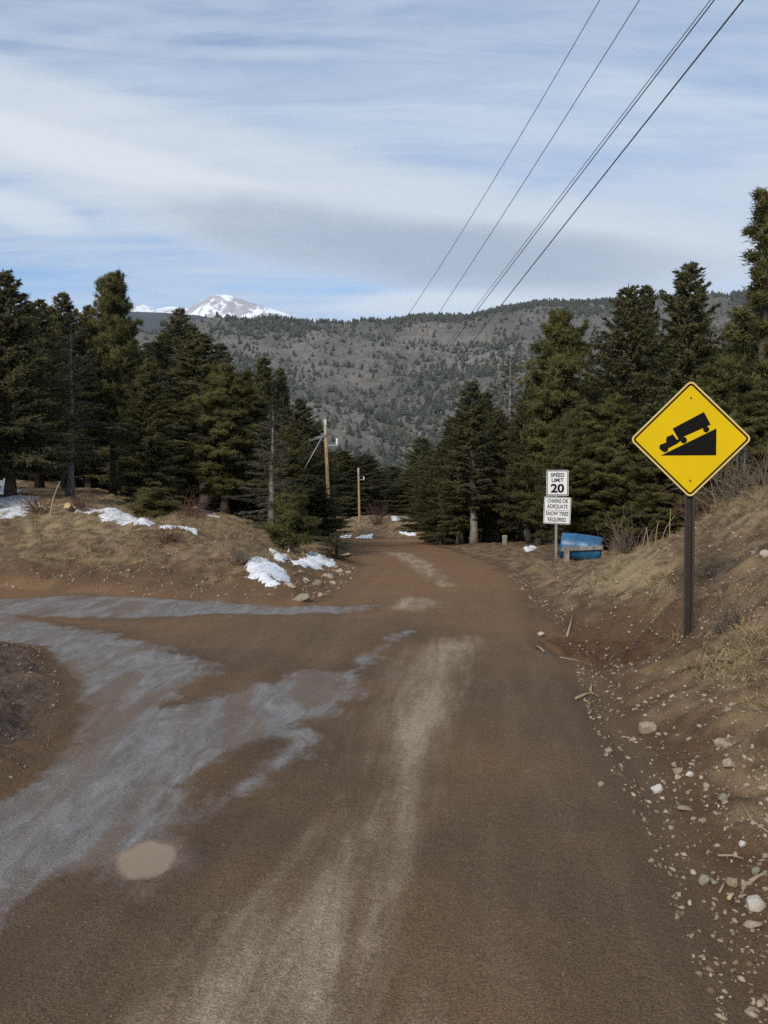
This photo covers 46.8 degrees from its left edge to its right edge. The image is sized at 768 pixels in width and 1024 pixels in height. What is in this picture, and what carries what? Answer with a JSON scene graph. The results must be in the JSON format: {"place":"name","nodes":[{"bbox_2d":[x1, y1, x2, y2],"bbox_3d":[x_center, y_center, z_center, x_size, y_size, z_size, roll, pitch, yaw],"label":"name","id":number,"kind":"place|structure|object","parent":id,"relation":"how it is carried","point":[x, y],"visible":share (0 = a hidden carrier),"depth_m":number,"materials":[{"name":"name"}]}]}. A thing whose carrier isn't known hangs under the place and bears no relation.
{"place":"outdoors","nodes":[
{"label":"outdoors","id":0,"kind":"place"},
{"bbox_2d":[32,312,208,337],"bbox_3d":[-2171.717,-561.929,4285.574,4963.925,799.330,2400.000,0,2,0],"label":"wooded ridge","id":1,"kind":"structure","parent":0,"point":[151,320],"depth_m":4169.73,"materials":[{"name":"plant"}]},
{"bbox_2d":[59,294,296,318],"bbox_3d":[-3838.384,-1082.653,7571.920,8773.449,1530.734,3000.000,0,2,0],"label":"snow mountain","id":2,"kind":"structure","parent":0,"point":[222,305],"depth_m":7401.96,"materials":[{"name":"snow"}]},
{"bbox_2d":[0,539,736,1023],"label":"dirt road","id":3,"kind":"structure","parent":0,"point":[312,931],"depth_m":4.19,"materials":[{"name":"soil"}]},
{"bbox_2d":[114,840,177,879],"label":"puddle","id":4,"kind":"object","parent":3,"relation":"on","point":[148,859],"visible":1,"depth_m":3.81,"materials":[{"name":"liquid"}]},
{"bbox_2d":[0,480,767,1023],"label":"ground","id":5,"kind":"structure","parent":0,"point":[36,754],"depth_m":8.29,"materials":[{"name":"soil"}]},
{"bbox_2d":[0,479,39,518],"bbox_3d":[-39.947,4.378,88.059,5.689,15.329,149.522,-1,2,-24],"label":"snow patch","id":6,"kind":"object","parent":5,"relation":"on","point":[4,501],"visible":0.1,"depth_m":23.93,"materials":[{"name":"snow"}]},
{"bbox_2d":[7,483,60,515],"bbox_3d":[-8.201,-0.267,20.958,1.160,0.950,1.146,0,2,0],"label":"bare shrub","id":7,"kind":"object","parent":5,"relation":"on","point":[32,509],"visible":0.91,"depth_m":20.94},
{"bbox_2d":[0,269,94,496],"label":"fir tree","id":8,"kind":"object","parent":5,"relation":"on","point":[22,451],"visible":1,"depth_m":24.60,"materials":[{"name":"green plant"}]},
{"bbox_2d":[0,299,97,487],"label":"fir tree","id":9,"kind":"object","parent":5,"relation":"on","point":[47,325],"visible":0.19,"depth_m":32.81,"materials":[{"name":"green plant"}]},
{"bbox_2d":[14,289,115,487],"bbox_3d":[-13.399,-4.914,36.916,4.438,8.599,4.441,-1,2,-19],"label":"fir tree","id":10,"kind":"object","parent":5,"relation":"on","point":[65,321],"visible":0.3,"depth_m":36.62,"materials":[{"name":"green plant"}]},
{"bbox_2d":[39,332,105,497],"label":"fir tree","id":11,"kind":"object","parent":5,"relation":"on","point":[70,486],"visible":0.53,"depth_m":26.88,"materials":[{"name":"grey plant"}]},
{"bbox_2d":[53,484,108,512],"bbox_3d":[-6.987,-0.275,20.494,1.097,0.948,1.087,0,2,17],"label":"bare shrub","id":12,"kind":"object","parent":5,"relation":"on","point":[78,502],"visible":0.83,"depth_m":20.44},
{"bbox_2d":[77,304,109,487],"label":"fir tree","id":13,"kind":"object","parent":5,"relation":"on","point":[88,481],"visible":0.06,"depth_m":44.74,"materials":[{"name":"green plant"}]},
{"bbox_2d":[60,507,154,525],"bbox_3d":[-6.124,0.123,20.091,4.864,0.494,1.467,2,2,44],"label":"snow patch","id":14,"kind":"object","parent":5,"relation":"on","point":[127,517],"visible":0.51,"depth_m":19.79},
{"bbox_2d":[68,269,156,494],"bbox_3d":[-11.768,-5.653,38.634,3.878,10.259,4.040,-1,2,-26],"label":"pine tree","id":15,"kind":"object","parent":5,"relation":"on","point":[112,372],"visible":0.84,"depth_m":38.20,"materials":[{"name":"green plant"}]},
{"bbox_2d":[92,360,137,492],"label":"fir tree","id":16,"kind":"object","parent":5,"relation":"on","point":[120,489],"visible":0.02,"depth_m":43.41,"materials":[{"name":"green plant"}]},
{"bbox_2d":[82,336,152,492],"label":"fir tree","id":17,"kind":"object","parent":5,"relation":"on","point":[104,476],"visible":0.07,"depth_m":43.48,"materials":[{"name":"green plant"}]},
{"bbox_2d":[102,362,192,502],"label":"fir tree","id":18,"kind":"object","parent":5,"relation":"on","point":[150,442],"visible":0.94,"depth_m":28.68,"materials":[{"name":"green plant"}]},
{"bbox_2d":[123,486,185,519],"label":"young pine","id":19,"kind":"object","parent":5,"relation":"on","point":[155,501],"visible":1,"depth_m":19.89,"materials":[{"name":"green plant"}]},
{"bbox_2d":[121,306,197,453],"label":"fir tree","id":20,"kind":"object","parent":5,"relation":"on","point":[175,334],"visible":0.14,"depth_m":41.52,"materials":[{"name":"green plant"}]},
{"bbox_2d":[148,523,188,544],"bbox_3d":[-4.022,0.412,16.495,0.872,0.524,0.799,0,2,0],"label":"bare shrub","id":21,"kind":"object","parent":5,"relation":"on","point":[167,541],"visible":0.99,"depth_m":16.46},
{"bbox_2d":[149,333,189,386],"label":"fir tree","id":22,"kind":"object","parent":5,"relation":"on","point":[158,337],"visible":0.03,"depth_m":44.59,"materials":[{"name":"green plant"}]},
{"bbox_2d":[164,448,198,506],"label":"fir tree","id":23,"kind":"object","parent":5,"relation":"on","point":[184,499],"visible":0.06,"depth_m":35.28,"materials":[{"name":"green plant"}]},
{"bbox_2d":[105,333,259,511],"bbox_3d":[-7.260,-3.355,34.473,6.140,7.009,6.428,0,2,-3],"label":"fir tree","id":24,"kind":"object","parent":5,"relation":"on","point":[200,345],"visible":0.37,"depth_m":33.48,"materials":[{"name":"green plant"}]},
{"bbox_2d":[165,415,199,505],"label":"pine tree","id":25,"kind":"object","parent":5,"relation":"on","point":[192,481],"visible":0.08,"depth_m":34.94,"materials":[{"name":"green plant"}]},
{"bbox_2d":[178,439,198,500],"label":"pine tree","id":26,"kind":"object","parent":5,"relation":"on","point":[196,495],"visible":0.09,"depth_m":34.97,"materials":[{"name":"green plant"}]},
{"bbox_2d":[165,483,223,518],"bbox_3d":[-5.199,-0.193,24.043,1.766,1.188,1.655,-1,2,-19],"label":"bare shrub","id":27,"kind":"object","parent":5,"relation":"on","point":[194,513],"visible":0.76,"depth_m":23.97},
{"bbox_2d":[206,343,233,384],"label":"fir tree","id":28,"kind":"object","parent":5,"relation":"on","point":[223,347],"visible":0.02,"depth_m":47.66,"materials":[{"name":"green plant"}]},
{"bbox_2d":[179,363,271,513],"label":"pine tree","id":29,"kind":"object","parent":5,"relation":"on","point":[228,434],"visible":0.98,"depth_m":30.51,"materials":[{"name":"green plant"}]},
{"bbox_2d":[195,471,274,516],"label":"fir tree","id":30,"kind":"object","parent":5,"relation":"on","point":[240,508],"visible":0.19,"depth_m":33.44,"materials":[{"name":"green plant"}]},
{"bbox_2d":[219,542,259,565],"bbox_3d":[-2.342,0.713,14.536,0.797,0.479,0.643,0,2,-16],"label":"bare shrub","id":31,"kind":"object","parent":5,"relation":"on","point":[238,557],"visible":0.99,"depth_m":14.50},
{"bbox_2d":[209,387,277,516],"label":"pine tree","id":32,"kind":"object","parent":5,"relation":"on","point":[258,412],"visible":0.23,"depth_m":33.39,"materials":[{"name":"green plant"}]},
{"bbox_2d":[221,408,302,532],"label":"bare tree","id":33,"kind":"object","parent":5,"relation":"on","point":[271,493],"visible":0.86,"depth_m":26.86,"materials":[{"name":"grey plant"}]},
{"bbox_2d":[246,556,289,581],"bbox_3d":[-1.868,0.980,14.448,1.022,0.434,2.710,0,2,0],"label":"snow patch","id":34,"kind":"object","parent":5,"relation":"on","point":[256,568],"visible":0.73,"depth_m":13.98,"materials":[{"name":"snow"}]},
{"bbox_2d":[259,573,280,586],"bbox_3d":[-1.716,1.075,13.262,0.542,0.293,0.786,-1,2,-28],"label":"snow patch","id":35,"kind":"object","parent":5,"relation":"on","point":[268,580],"visible":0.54,"depth_m":13.16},
{"bbox_2d":[253,357,288,416],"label":"fir tree","id":36,"kind":"object","parent":5,"relation":"on","point":[266,377],"visible":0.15,"depth_m":57.59,"materials":[{"name":"green plant"}]},
{"bbox_2d":[265,368,296,424],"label":"fir tree","id":37,"kind":"object","parent":5,"relation":"on","point":[282,387],"visible":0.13,"depth_m":59.52,"materials":[{"name":"green plant"}]},
{"bbox_2d":[260,425,314,522],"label":"pine tree","id":38,"kind":"object","parent":5,"relation":"on","point":[293,452],"visible":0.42,"depth_m":29.74,"materials":[{"name":"green plant"}]},
{"bbox_2d":[258,491,324,551],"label":"young pine","id":39,"kind":"object","parent":5,"relation":"on","point":[293,518],"visible":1,"depth_m":20.38,"materials":[{"name":"green plant"}]},
{"bbox_2d":[265,474,352,538],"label":"fir tree","id":40,"kind":"object","parent":5,"relation":"on","point":[322,500],"visible":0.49,"depth_m":32.71,"materials":[{"name":"green plant"}]},
{"bbox_2d":[291,551,329,569],"bbox_3d":[-1.477,1.074,19.301,0.887,0.571,8.051,0,2,0],"label":"snow patch","id":41,"kind":"object","parent":5,"relation":"on","point":[316,561],"visible":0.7,"depth_m":17.33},
{"bbox_2d":[286,398,351,520],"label":"fir tree","id":42,"kind":"object","parent":5,"relation":"on","point":[295,424],"visible":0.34,"depth_m":42.52,"materials":[{"name":"green plant"}]},
{"bbox_2d":[302,419,338,540],"bbox_3d":[-3.047,-1.129,36.075,2.438,5.267,0.179,0,2,6],"label":"utility pole","id":43,"kind":"object","parent":5,"relation":"on","point":[326,445],"visible":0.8,"depth_m":35.90,"materials":[{"name":"brown wood"}]},
{"bbox_2d":[339,0,599,404],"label":"power line","id":44,"kind":"object","parent":43,"relation":"attached to","point":[494,178],"visible":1,"depth_m":16.55,"materials":[{"name":"metal"}]},
{"bbox_2d":[353,0,639,435],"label":"power line","id":45,"kind":"object","parent":43,"relation":"attached to","point":[522,184],"visible":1,"depth_m":16.86,"materials":[{"name":"metal"}]},
{"bbox_2d":[311,441,347,529],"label":"fir tree","id":46,"kind":"object","parent":5,"relation":"on","point":[322,453],"visible":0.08,"depth_m":51.77,"materials":[{"name":"green plant"}]},
{"bbox_2d":[316,531,360,561],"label":"young pine","id":47,"kind":"object","parent":5,"relation":"on","point":[336,548],"visible":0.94,"depth_m":22.51,"materials":[{"name":"green plant"}]},
{"bbox_2d":[330,450,374,516],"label":"fir tree","id":48,"kind":"object","parent":5,"relation":"on","point":[344,455],"visible":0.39,"depth_m":87.22,"materials":[{"name":"green plant"}]},
{"bbox_2d":[331,464,385,509],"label":"fir tree","id":49,"kind":"object","parent":5,"relation":"on","point":[339,471],"visible":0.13,"depth_m":86.55,"materials":[{"name":"green plant"}]},
{"bbox_2d":[357,468,364,523],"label":"utility pole","id":50,"kind":"object","parent":5,"relation":"on","point":[359,513],"visible":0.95,"depth_m":75.92,"materials":[{"name":"brown wood"}]},
{"bbox_2d":[357,0,710,467],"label":"power line","id":51,"kind":"object","parent":50,"relation":"attached to","point":[576,174],"visible":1,"depth_m":19.01,"materials":[{"name":"metal"}]},
{"bbox_2d":[362,0,714,466],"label":"power line","id":52,"kind":"object","parent":50,"relation":"attached to","point":[579,176],"visible":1,"depth_m":18.50,"materials":[{"name":"metal"}]},
{"bbox_2d":[372,0,743,474],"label":"power line","id":53,"kind":"object","parent":50,"relation":"attached to","point":[719,29],"visible":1,"depth_m":17.24,"materials":[{"name":"metal"}]},
{"bbox_2d":[338,486,392,515],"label":"fir tree","id":54,"kind":"object","parent":5,"relation":"on","point":[354,506],"visible":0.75,"depth_m":85.53,"materials":[{"name":"green plant"}]},
{"bbox_2d":[337,454,397,515],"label":"fir tree","id":55,"kind":"object","parent":5,"relation":"on","point":[367,468],"visible":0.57,"depth_m":87.23,"materials":[{"name":"green plant"}]},
{"bbox_2d":[349,495,405,524],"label":"bare shrub","id":56,"kind":"object","parent":5,"relation":"on","point":[376,522],"visible":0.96,"depth_m":73.95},
{"bbox_2d":[0,483,767,709],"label":"dry grass","id":57,"kind":"structure","parent":5,"relation":"on","point":[750,639],"depth_m":13.81,"materials":[{"name":"plant"}]},
{"bbox_2d":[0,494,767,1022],"bbox_3d":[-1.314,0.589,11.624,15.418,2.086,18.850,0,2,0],"label":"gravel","id":58,"kind":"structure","parent":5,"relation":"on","point":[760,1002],"depth_m":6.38,"materials":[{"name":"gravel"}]},
{"bbox_2d":[381,466,402,489],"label":"fir tree","id":59,"kind":"object","parent":5,"relation":"on","point":[392,477],"visible":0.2,"depth_m":97.37,"materials":[{"name":"green plant"}]},
{"bbox_2d":[369,473,422,515],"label":"fir tree","id":60,"kind":"object","parent":5,"relation":"on","point":[395,504],"visible":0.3,"depth_m":84.96,"materials":[{"name":"green plant"}]},
{"bbox_2d":[396,458,433,542],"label":"fir tree","id":61,"kind":"object","parent":5,"relation":"on","point":[418,468],"visible":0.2,"depth_m":59.75,"materials":[{"name":"green plant"}]},
{"bbox_2d":[409,442,468,544],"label":"fir tree","id":62,"kind":"object","parent":5,"relation":"on","point":[426,491],"visible":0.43,"depth_m":51.84,"materials":[{"name":"green plant"}]},
{"bbox_2d":[395,470,486,543],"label":"fir tree","id":63,"kind":"object","parent":5,"relation":"on","point":[412,527],"visible":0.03,"depth_m":55.41,"materials":[{"name":"green plant"}]},
{"bbox_2d":[424,418,457,543],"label":"fir tree","id":64,"kind":"object","parent":5,"relation":"on","point":[449,421],"visible":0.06,"depth_m":53.83,"materials":[{"name":"green plant"}]},
{"bbox_2d":[433,444,484,544],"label":"pine tree","id":65,"kind":"object","parent":5,"relation":"on","point":[438,511],"visible":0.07,"depth_m":50.11,"materials":[{"name":"green plant"}]},
{"bbox_2d":[411,420,517,542],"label":"fir tree","id":66,"kind":"object","parent":5,"relation":"on","point":[466,536],"visible":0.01,"depth_m":53.10,"materials":[{"name":"green plant"}]},
{"bbox_2d":[437,451,494,544],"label":"fir tree","id":67,"kind":"object","parent":5,"relation":"on","point":[458,515],"visible":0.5,"depth_m":46.74,"materials":[{"name":"green plant"}]},
{"bbox_2d":[419,380,517,544],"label":"fir tree","id":68,"kind":"object","parent":5,"relation":"on","point":[467,430],"visible":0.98,"depth_m":45.83,"materials":[{"name":"green plant"}]},
{"bbox_2d":[451,443,510,542],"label":"tree","id":69,"kind":"object","parent":5,"relation":"on","point":[490,528],"visible":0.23,"depth_m":48.81,"materials":[{"name":"plant"}]},
{"bbox_2d":[477,391,500,541],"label":"fir tree","id":70,"kind":"object","parent":5,"relation":"on","point":[489,404],"visible":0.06,"depth_m":54.76,"materials":[{"name":"green plant"}]},
{"bbox_2d":[486,354,523,538],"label":"bare tree","id":71,"kind":"object","parent":5,"relation":"on","point":[509,407],"visible":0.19,"depth_m":57.87,"materials":[{"name":"grey plant"}]},
{"bbox_2d":[479,409,533,542],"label":"fir tree","id":72,"kind":"object","parent":5,"relation":"on","point":[498,427],"visible":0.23,"depth_m":49.57,"materials":[{"name":"green plant"}]},
{"bbox_2d":[483,387,535,543],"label":"fir tree","id":73,"kind":"object","parent":5,"relation":"on","point":[519,419],"visible":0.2,"depth_m":44.79,"materials":[{"name":"green plant"}]},
{"bbox_2d":[497,421,523,541],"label":"fir tree","id":74,"kind":"object","parent":5,"relation":"on","point":[520,536],"visible":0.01,"depth_m":49.92,"materials":[{"name":"green plant"}]},
{"bbox_2d":[499,444,546,545],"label":"pine tree","id":75,"kind":"object","parent":5,"relation":"on","point":[524,518],"visible":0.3,"depth_m":40.90,"materials":[{"name":"green plant"}]},
{"bbox_2d":[514,308,598,544],"bbox_3d":[7.954,-3.713,39.825,4.478,11.031,4.386,0,2,6],"label":"pine tree","id":76,"kind":"object","parent":5,"relation":"on","point":[564,350],"visible":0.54,"depth_m":39.24,"materials":[{"name":"green plant"}]},
{"bbox_2d":[543,470,570,559],"bbox_3d":[4.886,0.247,25.029,0.772,2.857,0.054,0,2,9],"label":"regulatory sign","id":77,"kind":"object","parent":5,"relation":"on","point":[557,510],"visible":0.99,"depth_m":25.00,"materials":[{"name":"metal"}]},
{"bbox_2d":[529,406,596,495],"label":"pine tree","id":78,"kind":"object","parent":5,"relation":"on","point":[553,444],"visible":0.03,"depth_m":36.06,"materials":[{"name":"green plant"}]},
{"bbox_2d":[526,450,603,543],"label":"pine tree","id":79,"kind":"object","parent":5,"relation":"on","point":[573,483],"visible":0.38,"depth_m":27.26,"materials":[{"name":"green plant"}]},
{"bbox_2d":[542,409,593,533],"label":"pine tree","id":80,"kind":"object","parent":5,"relation":"on","point":[569,426],"visible":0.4,"depth_m":28.79,"materials":[{"name":"green plant"}]},
{"bbox_2d":[561,546,602,562],"bbox_3d":[4.449,1.083,20.010,0.987,0.700,0.800,0,2,16],"label":"wooden cradle","id":81,"kind":"object","parent":5,"relation":"on","point":[566,550],"visible":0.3,"depth_m":19.69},
{"bbox_2d":[559,533,602,560],"bbox_3d":[4.450,0.804,20.022,0.894,0.618,0.618,7,3,16],"label":"plastic barrel","id":82,"kind":"object","parent":81,"relation":"on","point":[574,540],"visible":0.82,"depth_m":19.79,"materials":[{"name":"plastic"}]},
{"bbox_2d":[573,427,610,534],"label":"pine tree","id":83,"kind":"object","parent":5,"relation":"on","point":[586,438],"visible":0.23,"depth_m":28.53,"materials":[{"name":"green plant"}]},
{"bbox_2d":[585,324,602,375],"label":"bare tree","id":84,"kind":"object","parent":5,"relation":"on","point":[594,336],"visible":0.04,"depth_m":45.71,"materials":[{"name":"grey plant"}]},
{"bbox_2d":[560,393,651,550],"bbox_3d":[6.992,-1.109,27.067,3.107,5.089,3.042,1,2,41],"label":"pine tree","id":85,"kind":"object","parent":5,"relation":"on","point":[612,423],"visible":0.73,"depth_m":26.66,"materials":[{"name":"green plant"}]},
{"bbox_2d":[570,284,675,538],"bbox_3d":[10.082,-3.817,35.924,5.715,10.875,5.711,0,2,14],"label":"fir tree","id":86,"kind":"object","parent":5,"relation":"on","point":[631,341],"visible":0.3,"depth_m":35.42,"materials":[{"name":"green plant"}]},
{"bbox_2d":[590,450,657,548],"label":"fir tree","id":87,"kind":"object","parent":5,"relation":"on","point":[595,532],"visible":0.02,"depth_m":31.41,"materials":[{"name":"green plant"}]},
{"bbox_2d":[595,504,663,553],"bbox_3d":[5.077,0.441,18.339,1.724,1.260,1.768,0,2,0],"label":"bare shrub","id":88,"kind":"object","parent":5,"relation":"on","point":[624,548],"visible":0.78,"depth_m":18.43,"materials":[{"name":"plant"}]},
{"bbox_2d":[618,285,670,539],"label":"fir tree","id":89,"kind":"object","parent":5,"relation":"on","point":[650,291],"visible":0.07,"depth_m":40.56,"materials":[{"name":"green plant"}]},
{"bbox_2d":[638,721,656,733],"bbox_3d":[1.787,1.463,6.001,0.115,0.085,0.097,0,2,-3],"label":"stone","id":90,"kind":"object","parent":5,"relation":"on","point":[645,727],"visible":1,"depth_m":5.97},
{"bbox_2d":[611,449,708,540],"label":"pine tree","id":91,"kind":"object","parent":5,"relation":"on","point":[649,486],"visible":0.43,"depth_m":22.65,"materials":[{"name":"green plant"}]},
{"bbox_2d":[627,260,732,525],"bbox_3d":[11.249,-3.928,33.161,5.418,10.780,6.072,1,2,25],"label":"fir tree","id":92,"kind":"object","parent":5,"relation":"on","point":[693,328],"visible":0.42,"depth_m":32.41,"materials":[{"name":"green plant"}]},
{"bbox_2d":[632,382,749,637],"bbox_3d":[2.831,0.128,8.224,1.053,2.658,0.056,0,2,7],"label":"warning sign","id":93,"kind":"object","parent":5,"relation":"on","point":[690,439],"visible":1,"depth_m":8.19,"materials":[{"name":"metal"}]},
{"bbox_2d":[662,483,747,526],"bbox_3d":[5.497,-0.053,15.035,1.564,1.072,1.644,0,2,7],"label":"bare shrub","id":94,"kind":"object","parent":5,"relation":"on","point":[696,508],"visible":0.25,"depth_m":15.18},
{"bbox_2d":[656,444,767,512],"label":"bare shrub","id":95,"kind":"object","parent":5,"relation":"on","point":[733,483],"visible":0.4,"depth_m":14.39,"materials":[{"name":"plant"}]},
{"bbox_2d":[670,350,760,509],"bbox_3d":[8.544,-1.446,21.768,3.319,5.135,3.458,-1,2,-21],"label":"pine tree","id":96,"kind":"object","parent":5,"relation":"on","point":[724,388],"visible":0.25,"depth_m":21.54,"materials":[{"name":"green plant"}]},
{"bbox_2d":[703,593,759,636],"bbox_3d":[2.942,0.896,7.428,0.480,0.406,0.463,-1,2,-39],"label":"bare shrub","id":97,"kind":"object","parent":5,"relation":"on","point":[724,623],"visible":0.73,"depth_m":7.43,"materials":[{"name":"plant"}]},
{"bbox_2d":[695,443,767,508],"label":"bare shrub","id":98,"kind":"object","parent":5,"relation":"on","point":[764,479],"visible":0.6,"depth_m":13.92,"materials":[{"name":"plant"}]},
{"bbox_2d":[705,187,767,485],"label":"pine tree","id":99,"kind":"object","parent":5,"relation":"on","point":[757,288],"visible":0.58,"depth_m":23.77,"materials":[{"name":"green plant"}]},
{"bbox_2d":[713,445,761,499],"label":"bare tree","id":100,"kind":"object","parent":5,"relation":"on","point":[744,450],"visible":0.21,"depth_m":17.46,"materials":[{"name":"plant"}]},
{"bbox_2d":[718,321,757,393],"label":"fir tree","id":101,"kind":"object","parent":5,"relation":"on","point":[729,349],"visible":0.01,"depth_m":48.39,"materials":[{"name":"green plant"}]},
{"bbox_2d":[715,380,767,496],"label":"pine tree","id":102,"kind":"object","parent":5,"relation":"on","point":[752,419],"visible":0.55,"depth_m":18.66,"materials":[{"name":"green plant"}]},
{"bbox_2d":[745,895,764,911],"bbox_3d":[1.440,1.521,3.438,0.067,0.071,0.076,0,2,9],"label":"stone","id":103,"kind":"object","parent":5,"relation":"on","point":[755,903],"visible":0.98,"depth_m":3.41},
{"bbox_2d":[0,0,767,322],"label":"sky","id":104,"kind":"structure","parent":0,"point":[314,159],"materials":[{"name":"blue"}]},
{"bbox_2d":[56,294,756,482],"bbox_3d":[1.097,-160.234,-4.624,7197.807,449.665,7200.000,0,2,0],"label":"hillside","id":105,"kind":"structure","parent":0,"point":[303,350],"depth_m":1455.04,"materials":[{"name":"plant"}]},
{"bbox_2d":[59,289,753,534],"bbox_3d":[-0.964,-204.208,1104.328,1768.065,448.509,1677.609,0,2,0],"label":"hill forest","id":106,"kind":"object","parent":105,"relation":"on","point":[436,439],"visible":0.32,"depth_m":1407.57,"materials":[{"name":"plant"}]},
{"bbox_2d":[397,437,435,472],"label":"fir tree","id":107,"kind":"object","parent":105,"relation":"on","point":[423,446],"visible":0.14,"depth_m":171.49,"materials":[{"name":"green plant"}]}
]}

